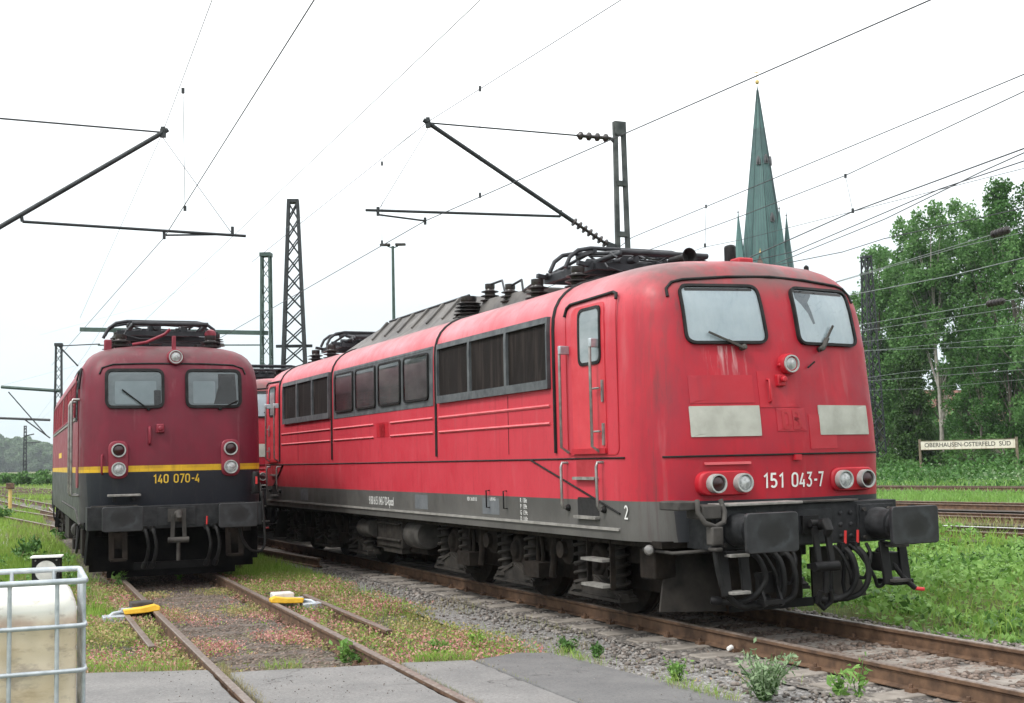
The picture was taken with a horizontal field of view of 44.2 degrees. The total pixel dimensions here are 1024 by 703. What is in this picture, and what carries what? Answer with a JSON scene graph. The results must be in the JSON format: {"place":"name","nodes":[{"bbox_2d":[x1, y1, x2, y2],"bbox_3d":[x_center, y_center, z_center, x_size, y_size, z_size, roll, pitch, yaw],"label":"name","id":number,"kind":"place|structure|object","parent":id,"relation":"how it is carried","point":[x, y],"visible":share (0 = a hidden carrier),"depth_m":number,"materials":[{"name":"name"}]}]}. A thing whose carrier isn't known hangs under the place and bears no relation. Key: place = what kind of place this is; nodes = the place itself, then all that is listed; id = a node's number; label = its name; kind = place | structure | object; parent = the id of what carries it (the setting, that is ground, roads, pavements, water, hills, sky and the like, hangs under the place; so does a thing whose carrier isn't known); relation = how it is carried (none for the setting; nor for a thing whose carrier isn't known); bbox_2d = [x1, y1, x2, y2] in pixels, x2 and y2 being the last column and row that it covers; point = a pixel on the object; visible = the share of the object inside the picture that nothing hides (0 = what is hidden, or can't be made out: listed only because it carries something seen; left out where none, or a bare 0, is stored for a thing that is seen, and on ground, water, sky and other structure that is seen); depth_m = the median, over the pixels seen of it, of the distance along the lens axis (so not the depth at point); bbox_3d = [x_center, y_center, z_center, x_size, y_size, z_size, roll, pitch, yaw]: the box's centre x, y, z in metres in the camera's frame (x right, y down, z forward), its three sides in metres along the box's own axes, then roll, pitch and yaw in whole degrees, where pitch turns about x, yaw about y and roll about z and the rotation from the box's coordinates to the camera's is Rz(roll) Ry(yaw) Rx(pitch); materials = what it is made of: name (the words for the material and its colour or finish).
{"place":"outdoors","nodes":[
{"label":"outdoors","id":0,"kind":"place"},
{"bbox_2d":[76,670,238,702],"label":"asphalt pavement","id":1,"kind":"structure","parent":0,"point":[127,687],"depth_m":10.37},
{"bbox_2d":[0,566,88,702],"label":"tank container","id":2,"kind":"object","parent":1,"relation":"on","point":[43,624],"visible":1,"depth_m":7.41,"materials":[{"name":"white plastic"}]},
{"bbox_2d":[76,658,198,672],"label":"grass","id":3,"kind":"structure","parent":1,"relation":"on","point":[102,667],"depth_m":11.28,"materials":[{"name":"green plant"}]},
{"bbox_2d":[230,665,456,702],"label":"asphalt pavement","id":4,"kind":"structure","parent":0,"point":[368,681],"depth_m":10.26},
{"bbox_2d":[401,660,576,702],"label":"asphalt pavement","id":5,"kind":"structure","parent":0,"point":[483,683],"depth_m":10.24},
{"bbox_2d":[410,648,483,661],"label":"grass","id":6,"kind":"structure","parent":5,"relation":"on","point":[425,656],"depth_m":11.47,"materials":[{"name":"green plant"}]},
{"bbox_2d":[0,463,1023,653],"bbox_3d":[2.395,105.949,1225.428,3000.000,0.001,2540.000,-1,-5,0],"label":"ground","id":7,"kind":"structure","parent":0,"point":[846,611],"depth_m":16.80,"materials":[{"name":"green plant"}]},
{"bbox_2d":[0,436,25,471],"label":"leafy tree","id":8,"kind":"object","parent":7,"relation":"on","point":[7,446],"visible":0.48,"depth_m":1109.40,"materials":[{"name":"green plant"}]},
{"bbox_2d":[7,440,41,471],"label":"leafy tree","id":9,"kind":"object","parent":7,"relation":"on","point":[17,453],"visible":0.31,"depth_m":1098.23,"materials":[{"name":"green plant"}]},
{"bbox_2d":[11,534,41,559],"bbox_3d":[-10.530,4.335,27.412,0.653,0.763,0.982,0,-5,-13],"label":"weed","id":10,"kind":"object","parent":7,"relation":"on","point":[23,548],"visible":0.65,"depth_m":27.34,"materials":[{"name":"green plant"}]},
{"bbox_2d":[0,483,55,520],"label":"grass","id":11,"kind":"structure","parent":7,"relation":"on","point":[37,486],"depth_m":82.26,"materials":[{"name":"green plant"}]},
{"bbox_2d":[11,469,51,485],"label":"bush","id":12,"kind":"object","parent":7,"relation":"on","point":[40,476],"visible":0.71,"depth_m":158.13,"materials":[{"name":"green plant"}]},
{"bbox_2d":[0,507,66,562],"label":"grass","id":13,"kind":"structure","parent":7,"relation":"on","point":[5,529],"depth_m":38.84,"materials":[{"name":"green plant"}]},
{"bbox_2d":[24,442,52,470],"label":"leafy tree","id":14,"kind":"object","parent":7,"relation":"on","point":[44,461],"visible":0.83,"depth_m":1087.41,"materials":[{"name":"green plant"}]},
{"bbox_2d":[1,343,99,509],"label":"lattice mast","id":15,"kind":"object","parent":7,"relation":"on","point":[55,390],"visible":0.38,"depth_m":62.05,"materials":[{"name":"metal"}]},
{"bbox_2d":[0,516,117,626],"bbox_3d":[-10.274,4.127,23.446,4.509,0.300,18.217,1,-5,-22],"label":"grass","id":16,"kind":"structure","parent":7,"relation":"on","point":[14,565],"depth_m":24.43,"materials":[{"name":"green plant"}]},
{"bbox_2d":[0,118,245,238],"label":"catenary mast","id":17,"kind":"object","parent":7,"relation":"on","point":[161,133],"visible":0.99,"depth_m":22.11,"materials":[{"name":"metal"}]},
{"bbox_2d":[55,0,314,360],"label":"overhead wire","id":18,"kind":"object","parent":17,"relation":"hanging from","point":[220,147],"visible":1,"depth_m":15.62,"materials":[{"name":"black metal"}]},
{"bbox_2d":[549,91,1023,286],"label":"overhead wire","id":19,"kind":"object","parent":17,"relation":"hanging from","point":[852,209],"visible":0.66,"depth_m":23.04,"materials":[{"name":"black metal"}]},
{"bbox_2d":[80,252,273,368],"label":"lattice mast","id":20,"kind":"object","parent":7,"relation":"on","point":[262,332],"visible":0.38,"depth_m":50.28,"materials":[{"name":"grey metal"}]},
{"bbox_2d":[25,0,479,434],"bbox_3d":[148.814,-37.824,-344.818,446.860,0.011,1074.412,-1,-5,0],"label":"overhead wire","id":21,"kind":"object","parent":20,"relation":"attached to","point":[317,155],"visible":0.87,"depth_m":20.15,"materials":[{"name":"black metal"}]},
{"bbox_2d":[7,516,347,573],"bbox_3d":[-20.382,6.864,51.833,2.800,0.001,65.000,1,-6,-30],"label":"ballast bed","id":22,"kind":"object","parent":7,"relation":"on","point":[233,572],"visible":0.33,"depth_m":24.77,"materials":[{"name":"grey gravel"}]},
{"bbox_2d":[3,508,321,568],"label":"railway track","id":23,"kind":"structure","parent":22,"relation":"on","point":[306,560],"depth_m":25.85,"materials":[{"name":"metal"}]},
{"bbox_2d":[232,553,329,589],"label":"grass","id":24,"kind":"structure","parent":22,"relation":"on","point":[273,567],"depth_m":22.53,"materials":[{"name":"green plant"}]},
{"bbox_2d":[40,508,409,673],"bbox_3d":[-12.408,5.515,37.860,3.000,0.058,57.500,1,-5,-22],"label":"ballast bed","id":25,"kind":"object","parent":7,"relation":"on","point":[249,641],"visible":0.1,"depth_m":14.92,"materials":[{"name":"gravel"}]},
{"bbox_2d":[119,608,155,659],"bbox_3d":[-4.418,3.295,14.780,0.320,0.190,3.900,1,-5,-22],"label":"guard rail","id":26,"kind":"object","parent":25,"relation":"on","point":[142,635],"visible":0.33,"depth_m":14.06,"materials":[{"name":"metal"}]},
{"bbox_2d":[102,600,159,623],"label":"derail block","id":27,"kind":"structure","parent":26,"relation":"on","point":[140,607],"depth_m":15.85,"materials":[{"name":"yellow paint"}]},
{"bbox_2d":[95,574,351,674],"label":"ballast","id":28,"kind":"structure","parent":25,"relation":"on","point":[260,649],"depth_m":15.57,"materials":[{"name":"grey gravel"}]},
{"bbox_2d":[139,587,360,675],"bbox_3d":[-3.459,3.328,15.332,1.648,0.120,9.347,1,-5,-22],"label":"ground cover","id":29,"kind":"object","parent":25,"relation":"on","point":[288,638],"visible":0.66,"depth_m":15.11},
{"bbox_2d":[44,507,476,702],"bbox_3d":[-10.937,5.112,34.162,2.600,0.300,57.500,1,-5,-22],"label":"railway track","id":30,"kind":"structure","parent":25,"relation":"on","point":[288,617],"depth_m":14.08,"materials":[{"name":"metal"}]},
{"bbox_2d":[52,320,265,577],"bbox_3d":[-8.184,2.130,27.299,3.182,4.430,16.480,1,-5,-22],"label":"electric locomotive","id":31,"kind":"object","parent":30,"relation":"on","point":[156,449],"visible":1,"depth_m":20.48,"materials":[{"name":"red paint"}]},
{"bbox_2d":[86,575,491,671],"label":"soil","id":32,"kind":"structure","parent":7,"relation":"on","point":[384,619],"depth_m":15.01,"materials":[{"name":"brown soil"}]},
{"bbox_2d":[30,554,63,579],"bbox_3d":[-6.589,3.308,17.870,0.420,0.823,0.330,0,-5,-14],"label":"ground signal","id":33,"kind":"object","parent":32,"relation":"on","point":[38,561],"visible":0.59,"depth_m":17.76,"materials":[{"name":"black metal"}]},
{"bbox_2d":[70,581,210,672],"bbox_3d":[-5.435,3.396,15.727,2.038,0.206,10.244,1,-5,-22],"label":"ground cover","id":34,"kind":"object","parent":32,"relation":"on","point":[126,634],"visible":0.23,"depth_m":14.12,"materials":[{"name":"green plant"}]},
{"bbox_2d":[302,594,394,645],"bbox_3d":[-2.131,3.329,15.794,0.320,0.190,4.300,1,-5,-22],"label":"guard rail","id":35,"kind":"object","parent":32,"relation":"on","point":[347,615],"visible":0.38,"depth_m":15.28,"materials":[{"name":"metal"}]},
{"bbox_2d":[269,591,322,609],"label":"derail block","id":36,"kind":"structure","parent":35,"relation":"on","point":[283,598],"depth_m":16.65,"materials":[{"name":"yellow paint"}]},
{"bbox_2d":[215,568,549,663],"bbox_3d":[-2.375,3.434,16.988,1.987,0.204,11.901,1,-5,-21],"label":"ground cover","id":37,"kind":"object","parent":32,"relation":"on","point":[455,633],"visible":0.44,"depth_m":14.76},
{"bbox_2d":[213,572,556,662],"bbox_3d":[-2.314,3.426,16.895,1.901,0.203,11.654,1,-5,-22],"label":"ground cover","id":38,"kind":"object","parent":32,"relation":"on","point":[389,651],"visible":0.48,"depth_m":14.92,"materials":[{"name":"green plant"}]},
{"bbox_2d":[218,553,563,661],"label":"grass","id":39,"kind":"structure","parent":32,"relation":"on","point":[347,591],"depth_m":18.20,"materials":[{"name":"green plant"}]},
{"bbox_2d":[276,199,312,368],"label":"lattice tower","id":40,"kind":"structure","parent":7,"relation":"on","point":[303,345],"depth_m":56.23,"materials":[{"name":"metal"}]},
{"bbox_2d":[365,117,630,258],"bbox_3d":[0.145,-0.158,23.571,5.714,8.990,1.115,2,-6,-30],"label":"catenary mast","id":41,"kind":"object","parent":7,"relation":"on","point":[618,128],"visible":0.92,"depth_m":24.62,"materials":[{"name":"metal"}]},
{"bbox_2d":[252,0,620,261],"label":"overhead wire","id":42,"kind":"object","parent":41,"relation":"hanging from","point":[479,89],"visible":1,"depth_m":21.46,"materials":[{"name":"black metal"}]},
{"bbox_2d":[220,0,930,337],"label":"overhead wire","id":43,"kind":"object","parent":41,"relation":"hanging from","point":[635,129],"visible":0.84,"depth_m":16.50,"materials":[{"name":"black metal"}]},
{"bbox_2d":[621,74,1023,247],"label":"overhead wire","id":44,"kind":"object","parent":41,"relation":"hanging from","point":[706,206],"visible":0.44,"depth_m":24.61,"materials":[{"name":"black metal"}]},
{"bbox_2d":[748,148,1023,257],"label":"overhead wire","id":45,"kind":"object","parent":41,"relation":"hanging from","point":[893,196],"visible":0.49,"depth_m":21.29,"materials":[{"name":"black metal"}]},
{"bbox_2d":[5,492,1022,547],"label":"grass","id":46,"kind":"structure","parent":7,"relation":"on","point":[50,497],"depth_m":26.02,"materials":[{"name":"green plant"}]},
{"bbox_2d":[257,535,1023,702],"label":"ballast bed","id":47,"kind":"object","parent":7,"relation":"on","point":[815,679],"depth_m":13.50,"materials":[{"name":"grey gravel"}]},
{"bbox_2d":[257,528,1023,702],"bbox_3d":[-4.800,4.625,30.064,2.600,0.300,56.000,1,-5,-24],"label":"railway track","id":48,"kind":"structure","parent":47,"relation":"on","point":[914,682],"depth_m":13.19,"materials":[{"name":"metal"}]},
{"bbox_2d":[243,364,294,531],"bbox_3d":[-8.814,3.082,38.943,3.380,4.510,19.180,1,-5,-24],"label":"electric locomotive","id":49,"kind":"object","parent":48,"relation":"on","point":[264,377],"visible":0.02,"depth_m":30.93,"materials":[{"name":"red metal"}]},
{"bbox_2d":[265,245,938,613],"bbox_3d":[-0.707,1.392,21.178,3.380,4.510,19.180,1,-5,-24],"label":"electric locomotive","id":50,"kind":"object","parent":48,"relation":"on","point":[631,430],"visible":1,"depth_m":13.93,"materials":[{"name":"red paint"}]},
{"bbox_2d":[267,384,277,462],"bbox_3d":[-5.143,1.552,27.111,0.099,1.660,0.780,1,-5,-24],"label":"cab door","id":51,"kind":"structure","parent":50,"relation":"in","point":[273,390],"depth_m":27.15,"materials":[{"name":"paint"}]},
{"bbox_2d":[334,371,353,412],"bbox_3d":[-2.986,0.723,22.419,0.041,0.700,1.080,1,-5,-24],"label":"side window","id":52,"kind":"structure","parent":50,"relation":"in","point":[343,382],"depth_m":22.42,"materials":[{"name":"grey glass"}]},
{"bbox_2d":[354,365,375,409],"bbox_3d":[-2.480,0.617,21.296,0.042,0.700,1.080,1,-5,-24],"label":"side window","id":53,"kind":"structure","parent":50,"relation":"in","point":[365,378],"depth_m":21.29,"materials":[{"name":"grey glass"}]},
{"bbox_2d":[377,359,400,406],"bbox_3d":[-1.965,0.510,20.181,0.041,0.700,1.080,1,-5,-24],"label":"side window","id":54,"kind":"structure","parent":50,"relation":"in","point":[388,373],"depth_m":20.18,"materials":[{"name":"grey glass"}]},
{"bbox_2d":[402,353,428,402],"bbox_3d":[-1.456,0.404,19.059,0.042,0.700,1.080,1,-5,-24],"label":"side window","id":55,"kind":"structure","parent":50,"relation":"in","point":[415,368],"depth_m":19.05,"materials":[{"name":"grey glass"}]},
{"bbox_2d":[571,302,607,453],"bbox_3d":[0.832,0.305,14.011,0.099,1.660,0.780,1,-5,-24],"label":"cab door","id":56,"kind":"structure","parent":50,"relation":"in","point":[587,321],"depth_m":14.02,"materials":[{"name":"paint"}]},
{"bbox_2d":[560,594,1023,689],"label":"ballast","id":57,"kind":"structure","parent":47,"relation":"on","point":[953,663],"depth_m":12.77,"materials":[{"name":"grey gravel"}]},
{"bbox_2d":[844,652,871,696],"bbox_3d":[2.818,2.642,10.250,0.248,0.377,0.181,-1,-5,0],"label":"weed","id":58,"kind":"object","parent":47,"relation":"on","point":[861,683],"visible":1,"depth_m":10.24,"materials":[{"name":"green plant"}]},
{"bbox_2d":[860,255,886,459],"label":"lattice mast","id":59,"kind":"object","parent":7,"relation":"on","point":[865,277],"visible":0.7,"depth_m":91.10,"materials":[{"name":"metal"}]},
{"bbox_2d":[853,244,906,456],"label":"poplar tree","id":60,"kind":"object","parent":7,"relation":"on","point":[891,409],"visible":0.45,"depth_m":105.36,"materials":[{"name":"green plant"}]},
{"bbox_2d":[860,244,907,448],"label":"poplar tree","id":61,"kind":"object","parent":7,"relation":"on","point":[884,340],"visible":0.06,"depth_m":107.43,"materials":[{"name":"green plant"}]},
{"bbox_2d":[779,607,1023,648],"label":"ballast","id":62,"kind":"structure","parent":7,"relation":"on","point":[869,621],"depth_m":14.33,"materials":[{"name":"gravel"}]},
{"bbox_2d":[788,529,1023,642],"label":"grass","id":63,"kind":"structure","parent":7,"relation":"on","point":[958,602],"depth_m":15.98,"materials":[{"name":"green plant"}]},
{"bbox_2d":[793,519,1023,646],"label":"undergrowth","id":64,"kind":"object","parent":7,"relation":"on","point":[923,577],"visible":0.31,"depth_m":16.61,"materials":[{"name":"green plant"}]},
{"bbox_2d":[874,215,947,402],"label":"poplar tree","id":65,"kind":"object","parent":7,"relation":"on","point":[895,309],"visible":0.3,"depth_m":103.95,"materials":[{"name":"green plant"}]},
{"bbox_2d":[892,353,942,474],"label":"conifer tree","id":66,"kind":"object","parent":7,"relation":"on","point":[914,424],"visible":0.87,"depth_m":89.49,"materials":[{"name":"green plant"}]},
{"bbox_2d":[894,199,973,458],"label":"poplar tree","id":67,"kind":"object","parent":7,"relation":"on","point":[941,268],"visible":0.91,"depth_m":100.32,"materials":[{"name":"green plant"}]},
{"bbox_2d":[921,360,968,466],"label":"maple tree","id":68,"kind":"object","parent":7,"relation":"on","point":[932,411],"visible":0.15,"depth_m":109.18,"materials":[{"name":"green plant"}]},
{"bbox_2d":[876,449,1023,485],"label":"undergrowth","id":69,"kind":"object","parent":7,"relation":"on","point":[995,462],"visible":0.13,"depth_m":71.25,"materials":[{"name":"green plant"}]},
{"bbox_2d":[876,477,1023,485],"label":"grass","id":70,"kind":"structure","parent":7,"relation":"on","point":[952,483],"depth_m":64.67,"materials":[{"name":"green plant"}]},
{"bbox_2d":[925,197,999,432],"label":"poplar tree","id":71,"kind":"object","parent":7,"relation":"on","point":[953,208],"visible":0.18,"depth_m":103.35,"materials":[{"name":"green plant"}]},
{"bbox_2d":[940,352,995,449],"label":"maple tree","id":72,"kind":"object","parent":7,"relation":"on","point":[968,427],"visible":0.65,"depth_m":95.64,"materials":[{"name":"green plant"}]},
{"bbox_2d":[942,436,994,472],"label":"bush","id":73,"kind":"object","parent":7,"relation":"on","point":[961,452],"visible":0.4,"depth_m":85.60,"materials":[{"name":"green plant"}]},
{"bbox_2d":[918,437,1019,476],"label":"station sign","id":74,"kind":"object","parent":7,"relation":"on","point":[969,444],"visible":0.99,"depth_m":83.62,"materials":[{"name":"white metal"}]},
{"bbox_2d":[946,336,1011,462],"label":"maple tree","id":75,"kind":"object","parent":7,"relation":"on","point":[974,377],"visible":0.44,"depth_m":93.93,"materials":[{"name":"green plant"}]},
{"bbox_2d":[940,521,1020,525],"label":"ballast bed","id":76,"kind":"object","parent":7,"relation":"on","point":[991,524],"depth_m":32.60,"materials":[{"name":"grey gravel"}]},
{"bbox_2d":[938,512,1023,523],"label":"railway track","id":77,"kind":"structure","parent":76,"relation":"on","point":[1016,517],"depth_m":34.16,"materials":[{"name":"metal"}]},
{"bbox_2d":[938,514,1023,527],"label":"grass","id":78,"kind":"structure","parent":76,"relation":"on","point":[991,521],"depth_m":31.74,"materials":[{"name":"green plant"}]},
{"bbox_2d":[938,509,1023,511],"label":"ballast bed","id":79,"kind":"object","parent":7,"relation":"on","point":[982,510],"depth_m":39.96,"materials":[{"name":"grey gravel"}]},
{"bbox_2d":[896,501,1023,510],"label":"railway track","id":80,"kind":"structure","parent":79,"relation":"on","point":[981,505],"depth_m":41.40,"materials":[{"name":"metal"}]},
{"bbox_2d":[946,199,1023,420],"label":"poplar tree","id":81,"kind":"object","parent":7,"relation":"on","point":[968,255],"visible":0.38,"depth_m":98.25,"materials":[{"name":"green plant"}]},
{"bbox_2d":[964,177,1023,449],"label":"poplar tree","id":82,"kind":"object","parent":7,"relation":"on","point":[997,195],"visible":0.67,"depth_m":92.47,"materials":[{"name":"green plant"}]},
{"bbox_2d":[965,340,1023,465],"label":"maple tree","id":83,"kind":"object","parent":7,"relation":"on","point":[991,387],"visible":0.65,"depth_m":90.85,"materials":[{"name":"green plant"}]},
{"bbox_2d":[982,231,1023,427],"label":"poplar tree","id":84,"kind":"object","parent":7,"relation":"on","point":[1019,410],"visible":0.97,"depth_m":89.35,"materials":[{"name":"green plant"}]},
{"bbox_2d":[0,0,1023,443],"label":"sky","id":85,"kind":"structure","parent":0,"point":[107,63],"materials":[{"name":"white"}]},
{"bbox_2d":[309,568,843,702],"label":"gravel path","id":86,"kind":"structure","parent":0,"point":[648,669],"depth_m":13.06,"materials":[{"name":"grey gravel"}]},
{"bbox_2d":[303,593,715,677],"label":"grass","id":87,"kind":"structure","parent":86,"relation":"on","point":[504,628],"depth_m":14.77,"materials":[{"name":"green plant"}]},
{"bbox_2d":[276,553,942,702],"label":"ballast","id":88,"kind":"structure","parent":86,"relation":"on","point":[624,655],"depth_m":13.20,"materials":[{"name":"gravel"}]},
{"bbox_2d":[728,637,800,700],"bbox_3d":[2.066,2.603,10.296,0.524,0.513,0.548,2,-6,-31],"label":"weed","id":89,"kind":"object","parent":86,"relation":"on","point":[765,684],"visible":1,"depth_m":10.26,"materials":[{"name":"green plant"}]},
{"bbox_2d":[826,664,854,696],"bbox_3d":[2.696,2.728,10.409,0.259,0.307,0.205,2,-6,-32],"label":"weed","id":90,"kind":"object","parent":86,"relation":"on","point":[836,688],"visible":0.92,"depth_m":10.39,"materials":[{"name":"green plant"}]},
{"bbox_2d":[476,653,741,702],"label":"asphalt pavement","id":91,"kind":"structure","parent":0,"point":[569,682],"depth_m":10.18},
{"bbox_2d":[553,642,741,699],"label":"grass","id":92,"kind":"structure","parent":91,"relation":"on","point":[668,680],"depth_m":9.98,"materials":[{"name":"green plant"}]},
{"bbox_2d":[736,71,793,267],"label":"church tower","id":93,"kind":"structure","parent":0,"point":[764,220],"depth_m":200.80,"materials":[{"name":"metal"}]},
{"bbox_2d":[876,486,1023,502],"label":"grass","id":94,"kind":"structure","parent":0,"point":[955,492],"depth_m":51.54,"materials":[{"name":"green plant"}]},
{"label":"ballast bed","id":95,"kind":"structure","parent":0,"visible":0},
{"bbox_2d":[939,525,1023,544],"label":"railway track","id":96,"kind":"structure","parent":95,"relation":"on","point":[1009,532],"depth_m":28.30,"materials":[{"name":"metal"}]},
{"label":"ballast bed","id":97,"kind":"structure","parent":0,"visible":0},
{"bbox_2d":[876,485,1023,490],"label":"railway track","id":98,"kind":"structure","parent":97,"relation":"on","point":[902,487],"depth_m":60.29,"materials":[{"name":"metal"}]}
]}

